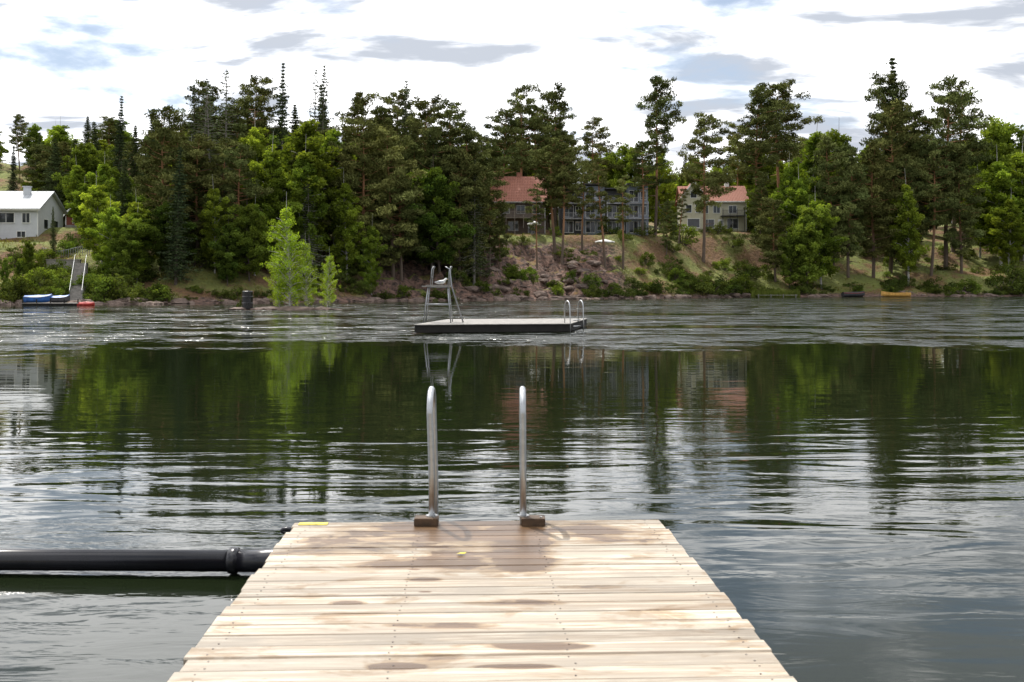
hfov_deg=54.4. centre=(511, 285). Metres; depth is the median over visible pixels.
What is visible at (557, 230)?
bush
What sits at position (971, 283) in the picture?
bush
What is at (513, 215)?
balcony
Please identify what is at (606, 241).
garden parasol
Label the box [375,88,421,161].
pine tree
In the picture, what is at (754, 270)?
bush
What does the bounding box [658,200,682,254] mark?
pine tree
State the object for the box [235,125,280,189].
deciduous tree
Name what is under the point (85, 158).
deciduous tree
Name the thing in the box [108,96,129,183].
spruce tree
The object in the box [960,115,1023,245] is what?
deciduous tree
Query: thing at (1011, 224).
birch tree
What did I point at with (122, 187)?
spruce tree
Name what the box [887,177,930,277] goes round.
birch tree
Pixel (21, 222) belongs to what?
trim
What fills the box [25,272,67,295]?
bush
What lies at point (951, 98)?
pine tree
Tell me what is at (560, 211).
walls
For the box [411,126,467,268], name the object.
pine tree
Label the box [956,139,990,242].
birch tree
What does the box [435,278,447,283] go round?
gull
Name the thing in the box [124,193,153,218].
deciduous tree
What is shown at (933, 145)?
pine tree
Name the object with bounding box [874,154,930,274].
tree
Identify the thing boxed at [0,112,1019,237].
distant forest
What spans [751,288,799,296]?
reeds
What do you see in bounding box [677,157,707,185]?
birch tree
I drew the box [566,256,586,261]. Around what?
bush
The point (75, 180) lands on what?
birch tree
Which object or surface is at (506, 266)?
bush
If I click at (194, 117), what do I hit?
dead spruce tree
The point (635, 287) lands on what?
bush
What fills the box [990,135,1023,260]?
birch tree
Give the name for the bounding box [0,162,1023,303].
ground
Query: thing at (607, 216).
window frames
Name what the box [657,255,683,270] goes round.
bush
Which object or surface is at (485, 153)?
pine tree
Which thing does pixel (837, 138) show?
deciduous tree
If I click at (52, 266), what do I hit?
bush
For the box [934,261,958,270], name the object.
bush
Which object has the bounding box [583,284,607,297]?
bush
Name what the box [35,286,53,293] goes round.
bush
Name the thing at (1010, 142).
birch tree
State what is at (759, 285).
bush
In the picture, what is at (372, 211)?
pine tree
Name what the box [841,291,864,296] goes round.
rowing boat
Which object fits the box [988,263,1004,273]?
bush
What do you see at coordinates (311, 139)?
birch tree
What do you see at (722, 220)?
trim
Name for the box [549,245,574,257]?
bush
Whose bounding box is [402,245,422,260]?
bush
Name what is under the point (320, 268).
bush
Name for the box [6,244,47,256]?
bush
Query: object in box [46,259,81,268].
retaining wall
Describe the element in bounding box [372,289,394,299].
bush
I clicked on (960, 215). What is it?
pine tree
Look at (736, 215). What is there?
balcony
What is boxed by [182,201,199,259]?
dead spruce tree
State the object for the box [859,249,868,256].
bush
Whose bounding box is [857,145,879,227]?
birch tree
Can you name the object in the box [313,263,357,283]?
bush
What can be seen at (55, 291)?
bush
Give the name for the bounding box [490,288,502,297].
bush
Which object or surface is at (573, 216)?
balconies
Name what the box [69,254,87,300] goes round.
concrete stairs
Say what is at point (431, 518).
swim ladder
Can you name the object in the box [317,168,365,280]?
birch tree
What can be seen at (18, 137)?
pine tree
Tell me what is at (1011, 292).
bush
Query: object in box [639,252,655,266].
bush
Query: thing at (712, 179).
pine tree
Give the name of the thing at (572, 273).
bush
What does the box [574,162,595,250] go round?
pine tree
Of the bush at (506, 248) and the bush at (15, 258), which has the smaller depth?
the bush at (15, 258)
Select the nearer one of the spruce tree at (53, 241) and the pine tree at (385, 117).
the spruce tree at (53, 241)
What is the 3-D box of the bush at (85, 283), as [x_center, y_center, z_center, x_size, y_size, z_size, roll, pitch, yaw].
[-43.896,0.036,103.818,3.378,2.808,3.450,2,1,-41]
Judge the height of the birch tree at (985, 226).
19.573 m
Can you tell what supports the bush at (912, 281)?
on the ground at (415, 275)
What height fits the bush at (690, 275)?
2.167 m
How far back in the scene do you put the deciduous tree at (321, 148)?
129.77 m
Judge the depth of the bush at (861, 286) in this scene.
173.03 m
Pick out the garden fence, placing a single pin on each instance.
(70, 251)
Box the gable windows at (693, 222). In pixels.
[686,192,699,226]
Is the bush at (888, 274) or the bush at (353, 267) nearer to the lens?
the bush at (353, 267)
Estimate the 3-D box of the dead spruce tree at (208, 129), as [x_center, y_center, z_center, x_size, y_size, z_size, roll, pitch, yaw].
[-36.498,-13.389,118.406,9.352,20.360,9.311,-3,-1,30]
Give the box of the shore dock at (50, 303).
[22,299,78,304]
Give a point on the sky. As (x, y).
(74, 60)
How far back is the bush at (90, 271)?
109.13 m
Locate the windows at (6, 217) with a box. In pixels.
[0,213,57,236]
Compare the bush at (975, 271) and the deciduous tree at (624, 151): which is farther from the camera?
the deciduous tree at (624, 151)
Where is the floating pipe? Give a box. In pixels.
[0,527,290,573]
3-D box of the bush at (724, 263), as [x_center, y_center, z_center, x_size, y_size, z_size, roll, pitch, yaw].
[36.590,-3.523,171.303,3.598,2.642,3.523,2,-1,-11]
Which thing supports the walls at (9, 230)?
on the ground at (415, 275)
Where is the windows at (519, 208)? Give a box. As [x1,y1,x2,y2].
[506,206,535,232]
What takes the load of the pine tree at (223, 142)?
on the ground at (415, 275)
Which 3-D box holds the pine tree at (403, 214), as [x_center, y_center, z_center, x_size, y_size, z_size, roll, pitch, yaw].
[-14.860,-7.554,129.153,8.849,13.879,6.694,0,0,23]
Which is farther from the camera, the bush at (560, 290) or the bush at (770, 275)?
the bush at (770, 275)
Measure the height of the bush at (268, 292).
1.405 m
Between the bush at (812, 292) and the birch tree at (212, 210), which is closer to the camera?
the birch tree at (212, 210)
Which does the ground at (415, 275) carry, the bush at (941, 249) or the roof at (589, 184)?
the bush at (941, 249)
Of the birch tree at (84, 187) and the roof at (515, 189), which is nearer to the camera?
the birch tree at (84, 187)
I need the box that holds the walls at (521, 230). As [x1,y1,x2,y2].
[491,203,544,233]
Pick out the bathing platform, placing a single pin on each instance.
(450, 325)
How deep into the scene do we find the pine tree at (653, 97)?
172.64 m
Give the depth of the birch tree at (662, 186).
202.23 m
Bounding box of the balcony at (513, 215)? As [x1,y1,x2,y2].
[497,208,529,234]
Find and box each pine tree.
[8,114,35,170]
[130,104,219,270]
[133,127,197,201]
[143,148,182,200]
[152,133,234,256]
[155,154,213,245]
[163,79,239,194]
[203,144,273,233]
[205,137,249,200]
[210,96,258,215]
[228,74,283,149]
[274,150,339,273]
[292,126,328,147]
[325,140,361,254]
[326,117,390,272]
[334,91,393,241]
[351,153,376,251]
[355,171,384,240]
[365,107,412,214]
[366,126,430,277]
[367,174,427,280]
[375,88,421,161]
[393,140,431,258]
[397,94,444,163]
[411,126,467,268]
[415,121,498,278]
[420,97,485,171]
[435,148,487,278]
[452,169,497,266]
[472,136,504,185]
[477,166,515,268]
[481,108,534,175]
[489,83,553,175]
[491,209,512,269]
[506,103,561,175]
[522,189,544,269]
[526,134,585,258]
[527,81,576,227]
[541,130,597,224]
[548,153,586,264]
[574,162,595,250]
[577,115,624,175]
[583,156,612,270]
[608,174,636,268]
[629,140,673,236]
[635,75,687,236]
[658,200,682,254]
[672,112,741,261]
[674,188,690,242]
[726,121,753,185]
[731,84,799,189]
[739,197,792,281]
[743,177,770,233]
[744,79,824,191]
[806,134,870,265]
[820,146,872,277]
[840,140,903,277]
[859,71,916,258]
[859,98,943,272]
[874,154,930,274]
[881,109,957,243]
[910,74,995,269]
[912,132,968,275]
[927,151,986,273]
[940,96,984,252]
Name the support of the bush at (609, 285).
on the ground at (415, 275)
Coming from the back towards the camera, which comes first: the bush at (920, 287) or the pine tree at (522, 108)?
the pine tree at (522, 108)
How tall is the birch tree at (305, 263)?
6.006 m
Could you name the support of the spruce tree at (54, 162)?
on the ground at (415, 275)
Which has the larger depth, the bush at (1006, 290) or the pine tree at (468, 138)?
the bush at (1006, 290)
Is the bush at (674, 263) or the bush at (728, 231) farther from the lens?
the bush at (728, 231)
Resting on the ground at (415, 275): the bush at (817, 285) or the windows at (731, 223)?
the bush at (817, 285)
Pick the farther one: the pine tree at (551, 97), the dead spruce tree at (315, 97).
the pine tree at (551, 97)
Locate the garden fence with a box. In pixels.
[42,246,89,257]
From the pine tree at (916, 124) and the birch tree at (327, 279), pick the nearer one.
the birch tree at (327, 279)
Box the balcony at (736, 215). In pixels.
[720,208,745,230]
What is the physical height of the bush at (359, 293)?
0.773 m
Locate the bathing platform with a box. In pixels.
[414,266,586,332]
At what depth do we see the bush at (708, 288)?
154.08 m
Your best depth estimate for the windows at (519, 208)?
168.02 m
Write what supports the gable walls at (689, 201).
on the ground at (415, 275)
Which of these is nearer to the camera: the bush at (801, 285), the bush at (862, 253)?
the bush at (801, 285)
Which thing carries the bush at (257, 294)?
on the ground at (415, 275)
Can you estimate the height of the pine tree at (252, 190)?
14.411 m
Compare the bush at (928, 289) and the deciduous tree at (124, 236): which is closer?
the deciduous tree at (124, 236)
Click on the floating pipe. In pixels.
(233, 560)
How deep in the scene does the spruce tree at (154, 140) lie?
128.69 m
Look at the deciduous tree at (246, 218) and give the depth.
112.42 m
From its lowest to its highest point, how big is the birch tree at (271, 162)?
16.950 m
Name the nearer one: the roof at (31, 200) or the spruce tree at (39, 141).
the roof at (31, 200)
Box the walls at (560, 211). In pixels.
[558,186,647,235]
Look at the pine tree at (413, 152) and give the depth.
138.46 m
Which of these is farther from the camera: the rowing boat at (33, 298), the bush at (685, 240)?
the bush at (685, 240)
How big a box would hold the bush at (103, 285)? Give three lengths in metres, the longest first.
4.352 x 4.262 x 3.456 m
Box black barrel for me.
[242,290,252,308]
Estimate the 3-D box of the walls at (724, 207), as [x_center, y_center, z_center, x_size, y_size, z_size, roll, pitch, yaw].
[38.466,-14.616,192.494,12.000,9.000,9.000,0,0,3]
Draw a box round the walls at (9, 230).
[0,195,62,238]
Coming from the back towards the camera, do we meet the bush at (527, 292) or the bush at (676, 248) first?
the bush at (676, 248)
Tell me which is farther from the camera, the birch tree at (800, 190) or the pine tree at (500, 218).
the birch tree at (800, 190)
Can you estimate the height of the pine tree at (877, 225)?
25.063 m
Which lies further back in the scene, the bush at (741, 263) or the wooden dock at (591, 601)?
the bush at (741, 263)
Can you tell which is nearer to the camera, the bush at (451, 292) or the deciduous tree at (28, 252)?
the deciduous tree at (28, 252)
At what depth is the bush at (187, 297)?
105.49 m
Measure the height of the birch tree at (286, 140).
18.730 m
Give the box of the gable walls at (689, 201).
[678,183,705,231]
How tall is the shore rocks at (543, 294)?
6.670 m
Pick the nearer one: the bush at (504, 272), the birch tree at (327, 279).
the birch tree at (327, 279)
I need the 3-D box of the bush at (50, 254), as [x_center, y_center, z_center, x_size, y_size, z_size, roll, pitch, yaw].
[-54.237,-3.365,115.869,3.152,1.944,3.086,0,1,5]
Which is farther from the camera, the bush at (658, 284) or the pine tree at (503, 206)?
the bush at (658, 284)
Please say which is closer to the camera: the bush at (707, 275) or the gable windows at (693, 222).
the bush at (707, 275)
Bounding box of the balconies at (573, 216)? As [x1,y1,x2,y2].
[562,197,648,234]
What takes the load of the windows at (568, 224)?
attached to the walls at (560, 211)
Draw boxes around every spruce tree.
[2,146,19,190]
[29,133,44,183]
[37,139,70,226]
[48,209,58,254]
[61,138,77,225]
[88,122,101,155]
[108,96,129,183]
[112,159,133,219]
[125,125,144,193]
[135,117,157,209]
[156,147,202,284]
[181,84,204,145]
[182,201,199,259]
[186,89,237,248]
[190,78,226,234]
[212,69,247,214]
[270,63,291,150]
[289,105,300,136]
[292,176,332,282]
[307,69,319,126]
[313,65,337,148]
[313,85,328,233]
[396,80,415,205]
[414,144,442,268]
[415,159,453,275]
[455,160,496,284]
[866,57,924,252]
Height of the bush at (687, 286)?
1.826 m
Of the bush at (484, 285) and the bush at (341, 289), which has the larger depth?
the bush at (484, 285)
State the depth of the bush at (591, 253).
159.15 m
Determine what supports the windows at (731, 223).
attached to the walls at (724, 207)
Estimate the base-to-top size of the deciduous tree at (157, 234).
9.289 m
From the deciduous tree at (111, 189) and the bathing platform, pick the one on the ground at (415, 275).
the deciduous tree at (111, 189)
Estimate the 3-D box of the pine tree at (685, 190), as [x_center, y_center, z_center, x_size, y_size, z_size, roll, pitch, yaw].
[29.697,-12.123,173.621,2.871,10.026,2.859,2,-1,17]
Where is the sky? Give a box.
[0,0,1023,182]
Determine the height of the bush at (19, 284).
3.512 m
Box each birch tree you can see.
[44,115,80,165]
[62,163,91,218]
[65,182,89,224]
[74,182,120,263]
[83,160,116,208]
[84,195,123,274]
[117,202,155,282]
[119,201,154,278]
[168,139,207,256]
[198,176,232,272]
[229,108,282,205]
[240,131,301,270]
[240,196,270,275]
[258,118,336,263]
[260,191,308,305]
[263,248,291,306]
[266,196,306,268]
[268,97,345,264]
[278,146,330,275]
[290,239,321,306]
[313,247,341,306]
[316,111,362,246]
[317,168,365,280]
[355,225,387,294]
[599,151,627,187]
[644,153,676,231]
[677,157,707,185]
[745,184,767,230]
[760,179,783,231]
[767,158,811,219]
[769,154,806,241]
[773,161,785,191]
[777,169,825,242]
[783,123,838,205]
[806,200,848,288]
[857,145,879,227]
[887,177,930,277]
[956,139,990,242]
[961,167,995,257]
[962,161,1023,267]
[988,131,1023,170]
[989,199,1023,263]
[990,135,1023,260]
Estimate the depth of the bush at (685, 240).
175.22 m
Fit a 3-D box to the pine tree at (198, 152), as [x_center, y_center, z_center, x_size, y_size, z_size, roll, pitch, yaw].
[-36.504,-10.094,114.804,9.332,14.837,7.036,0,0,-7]
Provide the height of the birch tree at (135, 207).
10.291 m
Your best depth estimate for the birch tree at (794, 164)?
197.99 m
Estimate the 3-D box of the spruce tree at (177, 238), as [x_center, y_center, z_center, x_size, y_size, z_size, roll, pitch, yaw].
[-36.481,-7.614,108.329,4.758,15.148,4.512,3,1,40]
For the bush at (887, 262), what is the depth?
189.18 m
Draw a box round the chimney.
[22,186,31,193]
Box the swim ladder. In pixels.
[414,386,544,525]
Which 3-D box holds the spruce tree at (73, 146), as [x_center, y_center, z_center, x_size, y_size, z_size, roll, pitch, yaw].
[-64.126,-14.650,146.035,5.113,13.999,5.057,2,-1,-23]
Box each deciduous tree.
[0,256,13,290]
[13,260,25,279]
[18,236,45,273]
[51,134,116,217]
[103,162,152,212]
[110,218,147,281]
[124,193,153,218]
[136,200,197,270]
[208,222,251,285]
[219,204,275,280]
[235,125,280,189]
[265,132,289,150]
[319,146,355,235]
[394,166,476,272]
[607,139,653,215]
[777,218,806,287]
[778,203,836,287]
[821,128,867,234]
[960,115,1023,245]
[1012,124,1023,152]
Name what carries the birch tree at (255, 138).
on the ground at (415, 275)
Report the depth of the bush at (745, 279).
162.29 m
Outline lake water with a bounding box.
[0,296,1023,681]
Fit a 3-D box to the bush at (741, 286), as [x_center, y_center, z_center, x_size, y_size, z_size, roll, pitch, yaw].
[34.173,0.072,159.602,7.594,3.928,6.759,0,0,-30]
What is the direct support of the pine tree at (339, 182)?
on the ground at (415, 275)
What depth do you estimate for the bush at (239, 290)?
108.77 m
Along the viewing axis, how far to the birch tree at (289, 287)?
76.14 m
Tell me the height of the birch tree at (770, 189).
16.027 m
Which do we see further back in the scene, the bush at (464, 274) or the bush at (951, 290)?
the bush at (951, 290)
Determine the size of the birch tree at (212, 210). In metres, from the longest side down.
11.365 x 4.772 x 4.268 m
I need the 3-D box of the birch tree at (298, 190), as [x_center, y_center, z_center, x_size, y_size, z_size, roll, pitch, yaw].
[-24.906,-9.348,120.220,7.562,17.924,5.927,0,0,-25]
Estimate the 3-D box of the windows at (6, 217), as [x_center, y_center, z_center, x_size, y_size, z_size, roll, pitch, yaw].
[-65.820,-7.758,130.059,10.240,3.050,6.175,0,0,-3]
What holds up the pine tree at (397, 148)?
on the ground at (415, 275)
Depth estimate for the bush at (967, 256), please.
196.65 m
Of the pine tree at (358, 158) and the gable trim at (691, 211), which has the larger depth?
the gable trim at (691, 211)
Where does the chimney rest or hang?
on the roof at (31, 200)
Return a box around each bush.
[0,251,23,269]
[0,273,39,302]
[0,283,27,299]
[1,284,34,300]
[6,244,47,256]
[9,275,38,291]
[10,253,49,271]
[24,267,58,287]
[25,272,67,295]
[33,249,59,262]
[34,286,51,294]
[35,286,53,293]
[37,258,71,274]
[48,286,64,295]
[49,268,70,282]
[53,278,73,294]
[56,240,77,255]
[61,227,95,249]
[73,273,97,293]
[80,266,135,288]
[81,287,111,301]
[84,273,124,301]
[88,266,101,285]
[95,273,147,302]
[107,292,129,299]
[131,262,159,281]
[136,295,152,301]
[137,282,176,301]
[143,284,172,301]
[143,291,165,301]
[182,295,198,300]
[183,248,212,267]
[186,285,203,292]
[205,289,218,295]
[216,290,235,301]
[219,285,242,298]
[253,290,268,297]
[266,288,284,297]
[311,262,328,274]
[312,281,331,295]
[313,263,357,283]
[325,238,344,249]
[332,260,364,274]
[336,283,352,291]
[348,280,375,294]
[350,289,363,294]
[356,279,371,290]
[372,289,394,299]
[395,285,412,297]
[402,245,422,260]
[421,288,446,300]
[432,288,459,299]
[444,268,467,283]
[454,272,480,285]
[468,270,489,281]
[473,281,492,293]
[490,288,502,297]
[497,277,509,284]
[498,246,510,254]
[502,263,514,272]
[502,267,518,277]
[505,264,518,278]
[506,272,518,279]
[509,234,533,245]
[513,287,529,296]
[518,267,539,281]
[518,273,534,283]
[544,279,563,290]
[546,280,563,293]
[549,226,561,235]
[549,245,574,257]
[550,286,564,295]
[564,269,579,281]
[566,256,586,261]
[579,249,596,255]
[580,273,602,287]
[581,284,601,297]
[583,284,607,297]
[595,222,620,234]
[602,284,631,296]
[606,282,618,290]
[613,255,621,261]
[617,229,633,240]
[624,277,647,291]
[630,288,648,295]
[633,223,656,236]
[633,267,646,274]
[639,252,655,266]
[640,279,662,291]
[645,278,676,293]
[654,264,675,278]
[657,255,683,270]
[663,264,692,279]
[665,241,681,252]
[667,268,685,282]
[672,224,699,245]
[673,287,691,294]
[677,280,695,288]
[681,275,712,290]
[682,272,695,283]
[686,275,728,295]
[696,273,713,281]
[709,221,727,234]
[713,258,734,270]
[713,274,748,295]
[715,225,733,233]
[722,234,744,247]
[729,273,756,292]
[733,265,761,279]
[734,259,768,274]
[744,283,765,292]
[758,269,773,280]
[788,280,812,290]
[793,281,812,286]
[794,286,805,293]
[796,286,816,294]
[808,282,822,288]
[843,281,863,289]
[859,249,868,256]
[879,277,905,289]
[881,281,898,288]
[882,256,894,266]
[883,271,890,276]
[884,286,902,292]
[891,274,908,286]
[898,275,915,286]
[915,284,941,292]
[916,284,935,289]
[922,276,958,292]
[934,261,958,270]
[937,245,950,254]
[944,286,958,295]
[955,248,977,259]
[956,278,980,293]
[970,265,985,274]
[982,271,1023,293]
[984,288,1001,293]
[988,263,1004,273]
[990,259,1023,287]
[1000,285,1019,294]
[1001,288,1019,294]
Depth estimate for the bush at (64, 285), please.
102.85 m
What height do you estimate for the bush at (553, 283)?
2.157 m
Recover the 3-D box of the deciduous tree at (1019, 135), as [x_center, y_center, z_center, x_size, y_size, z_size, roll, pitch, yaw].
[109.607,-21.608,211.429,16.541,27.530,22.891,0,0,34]
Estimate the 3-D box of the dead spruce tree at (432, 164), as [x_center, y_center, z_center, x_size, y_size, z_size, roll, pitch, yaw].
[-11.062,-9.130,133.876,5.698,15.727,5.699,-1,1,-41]
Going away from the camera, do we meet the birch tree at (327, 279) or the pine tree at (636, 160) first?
the birch tree at (327, 279)
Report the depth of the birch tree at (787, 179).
179.60 m
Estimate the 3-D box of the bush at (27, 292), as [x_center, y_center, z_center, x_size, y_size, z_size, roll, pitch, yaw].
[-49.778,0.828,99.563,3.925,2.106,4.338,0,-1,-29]
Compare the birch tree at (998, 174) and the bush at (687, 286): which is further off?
the birch tree at (998, 174)
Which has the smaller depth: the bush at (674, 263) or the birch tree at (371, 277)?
the birch tree at (371, 277)
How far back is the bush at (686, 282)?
154.79 m
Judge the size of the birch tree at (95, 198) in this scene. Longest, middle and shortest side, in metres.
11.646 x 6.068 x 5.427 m
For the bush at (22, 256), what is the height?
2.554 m
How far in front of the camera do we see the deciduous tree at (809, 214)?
167.88 m
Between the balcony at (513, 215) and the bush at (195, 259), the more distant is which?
the balcony at (513, 215)
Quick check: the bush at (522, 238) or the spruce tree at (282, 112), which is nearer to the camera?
the spruce tree at (282, 112)
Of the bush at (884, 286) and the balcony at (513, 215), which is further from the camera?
the bush at (884, 286)
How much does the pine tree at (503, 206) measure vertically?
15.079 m
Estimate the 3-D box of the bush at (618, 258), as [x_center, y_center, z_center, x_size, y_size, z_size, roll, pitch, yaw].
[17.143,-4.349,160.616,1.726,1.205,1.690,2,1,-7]
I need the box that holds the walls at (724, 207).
[677,195,745,230]
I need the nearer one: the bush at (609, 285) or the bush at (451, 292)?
the bush at (451, 292)
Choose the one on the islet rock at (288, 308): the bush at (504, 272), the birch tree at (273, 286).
the birch tree at (273, 286)
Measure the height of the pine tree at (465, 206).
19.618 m
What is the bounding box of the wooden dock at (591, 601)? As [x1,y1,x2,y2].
[168,520,796,681]
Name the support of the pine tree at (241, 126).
on the ground at (415, 275)
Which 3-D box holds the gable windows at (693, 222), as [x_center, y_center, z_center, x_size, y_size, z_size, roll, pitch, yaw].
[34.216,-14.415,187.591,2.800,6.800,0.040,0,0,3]
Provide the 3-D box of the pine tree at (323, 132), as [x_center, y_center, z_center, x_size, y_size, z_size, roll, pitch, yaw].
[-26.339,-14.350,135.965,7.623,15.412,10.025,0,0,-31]
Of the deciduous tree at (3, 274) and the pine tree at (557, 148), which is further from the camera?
the pine tree at (557, 148)
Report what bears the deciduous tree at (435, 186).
on the ground at (415, 275)
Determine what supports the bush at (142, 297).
on the ground at (415, 275)
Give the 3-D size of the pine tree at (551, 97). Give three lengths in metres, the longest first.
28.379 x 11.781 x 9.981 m
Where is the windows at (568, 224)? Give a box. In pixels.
[564,191,645,231]
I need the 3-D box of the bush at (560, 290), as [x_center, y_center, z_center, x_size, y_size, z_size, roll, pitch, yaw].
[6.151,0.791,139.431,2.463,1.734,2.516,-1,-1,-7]
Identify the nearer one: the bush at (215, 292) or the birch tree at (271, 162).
the bush at (215, 292)
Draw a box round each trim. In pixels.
[0,208,57,237]
[491,202,542,233]
[681,183,700,227]
[706,201,748,230]
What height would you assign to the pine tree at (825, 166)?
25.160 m
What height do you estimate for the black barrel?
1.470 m
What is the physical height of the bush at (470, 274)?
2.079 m
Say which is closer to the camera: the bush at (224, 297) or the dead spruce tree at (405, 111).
the bush at (224, 297)
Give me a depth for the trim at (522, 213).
167.95 m
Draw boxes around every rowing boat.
[23,294,52,302]
[50,294,69,302]
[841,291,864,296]
[881,291,910,296]
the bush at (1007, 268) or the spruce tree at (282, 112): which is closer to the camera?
the spruce tree at (282, 112)
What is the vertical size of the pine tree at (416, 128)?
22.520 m
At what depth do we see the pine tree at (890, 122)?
184.51 m
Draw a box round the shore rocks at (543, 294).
[0,257,1023,304]
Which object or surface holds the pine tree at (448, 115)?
on the ground at (415, 275)
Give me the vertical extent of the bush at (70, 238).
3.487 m
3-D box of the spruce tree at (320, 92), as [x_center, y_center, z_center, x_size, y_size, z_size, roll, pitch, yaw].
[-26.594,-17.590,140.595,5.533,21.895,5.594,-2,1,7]
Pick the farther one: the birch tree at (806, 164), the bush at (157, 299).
the birch tree at (806, 164)
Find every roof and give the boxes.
[0,191,67,213]
[484,176,547,201]
[566,183,646,189]
[674,186,748,205]
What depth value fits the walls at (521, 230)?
168.09 m
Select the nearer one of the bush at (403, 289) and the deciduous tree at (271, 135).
the bush at (403, 289)
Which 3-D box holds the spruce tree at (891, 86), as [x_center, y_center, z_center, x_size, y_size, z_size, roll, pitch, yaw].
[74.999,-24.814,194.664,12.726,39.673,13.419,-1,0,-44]
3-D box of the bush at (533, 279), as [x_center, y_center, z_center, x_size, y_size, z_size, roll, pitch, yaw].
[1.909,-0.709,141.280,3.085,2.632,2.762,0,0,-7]
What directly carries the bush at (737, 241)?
on the ground at (415, 275)
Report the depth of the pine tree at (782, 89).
195.63 m
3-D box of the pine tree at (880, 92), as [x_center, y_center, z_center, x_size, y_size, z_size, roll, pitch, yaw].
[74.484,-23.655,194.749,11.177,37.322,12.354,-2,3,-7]
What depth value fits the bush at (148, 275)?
109.25 m
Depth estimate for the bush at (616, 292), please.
143.53 m
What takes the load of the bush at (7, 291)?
on the ground at (415, 275)
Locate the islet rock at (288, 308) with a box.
[228,306,341,309]
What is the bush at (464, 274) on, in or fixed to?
on the ground at (415, 275)
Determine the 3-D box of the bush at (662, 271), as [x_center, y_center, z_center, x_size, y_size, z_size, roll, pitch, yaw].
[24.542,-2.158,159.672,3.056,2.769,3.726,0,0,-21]
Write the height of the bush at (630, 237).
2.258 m
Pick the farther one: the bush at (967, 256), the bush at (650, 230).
the bush at (967, 256)
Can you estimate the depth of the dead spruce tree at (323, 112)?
135.67 m
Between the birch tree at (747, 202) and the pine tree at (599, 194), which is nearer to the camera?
the pine tree at (599, 194)
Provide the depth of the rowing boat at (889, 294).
166.69 m
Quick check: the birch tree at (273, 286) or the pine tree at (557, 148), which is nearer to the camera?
the birch tree at (273, 286)
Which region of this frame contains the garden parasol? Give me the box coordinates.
[595,239,614,242]
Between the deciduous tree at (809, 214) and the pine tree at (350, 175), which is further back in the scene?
the deciduous tree at (809, 214)
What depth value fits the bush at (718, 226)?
181.13 m
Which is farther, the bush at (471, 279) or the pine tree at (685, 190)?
the pine tree at (685, 190)
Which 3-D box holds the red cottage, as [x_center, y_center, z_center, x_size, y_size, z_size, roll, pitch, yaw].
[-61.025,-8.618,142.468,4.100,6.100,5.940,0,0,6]
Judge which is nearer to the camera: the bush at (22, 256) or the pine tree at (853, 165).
the bush at (22, 256)
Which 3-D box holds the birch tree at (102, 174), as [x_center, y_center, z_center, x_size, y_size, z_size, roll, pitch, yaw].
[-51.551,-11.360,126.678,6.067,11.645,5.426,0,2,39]
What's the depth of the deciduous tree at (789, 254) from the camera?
168.73 m
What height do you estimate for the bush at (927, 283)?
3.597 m
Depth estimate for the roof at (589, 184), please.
171.27 m
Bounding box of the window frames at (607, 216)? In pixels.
[564,190,645,232]
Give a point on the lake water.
(826, 488)
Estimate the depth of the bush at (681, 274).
157.59 m
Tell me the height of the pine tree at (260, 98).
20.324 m
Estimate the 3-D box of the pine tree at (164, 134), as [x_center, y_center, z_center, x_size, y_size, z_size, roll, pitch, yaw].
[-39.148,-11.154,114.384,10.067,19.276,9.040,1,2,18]
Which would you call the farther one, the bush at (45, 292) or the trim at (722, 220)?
the trim at (722, 220)
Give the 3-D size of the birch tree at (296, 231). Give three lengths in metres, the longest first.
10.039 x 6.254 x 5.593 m
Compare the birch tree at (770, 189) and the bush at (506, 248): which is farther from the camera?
the birch tree at (770, 189)
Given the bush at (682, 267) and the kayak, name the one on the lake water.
the kayak
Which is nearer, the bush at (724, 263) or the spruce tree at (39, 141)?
the spruce tree at (39, 141)
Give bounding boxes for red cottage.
[63,208,93,226]
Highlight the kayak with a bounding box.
[77,302,94,304]
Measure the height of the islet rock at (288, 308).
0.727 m
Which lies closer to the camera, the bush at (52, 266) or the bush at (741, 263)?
the bush at (52, 266)
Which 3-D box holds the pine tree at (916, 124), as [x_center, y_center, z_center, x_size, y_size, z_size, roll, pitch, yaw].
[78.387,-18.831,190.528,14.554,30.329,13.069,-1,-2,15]
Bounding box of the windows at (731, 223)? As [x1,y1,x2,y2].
[706,206,736,227]
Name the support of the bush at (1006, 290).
on the ground at (415, 275)
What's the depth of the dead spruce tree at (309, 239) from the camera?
118.87 m
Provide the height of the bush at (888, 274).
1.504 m
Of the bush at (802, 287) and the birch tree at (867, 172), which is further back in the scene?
the birch tree at (867, 172)
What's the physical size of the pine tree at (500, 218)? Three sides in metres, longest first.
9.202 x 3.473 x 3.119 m
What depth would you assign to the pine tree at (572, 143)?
188.45 m
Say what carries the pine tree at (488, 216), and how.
on the ground at (415, 275)
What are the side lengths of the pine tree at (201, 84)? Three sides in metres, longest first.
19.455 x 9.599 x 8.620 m
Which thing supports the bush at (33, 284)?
on the ground at (415, 275)

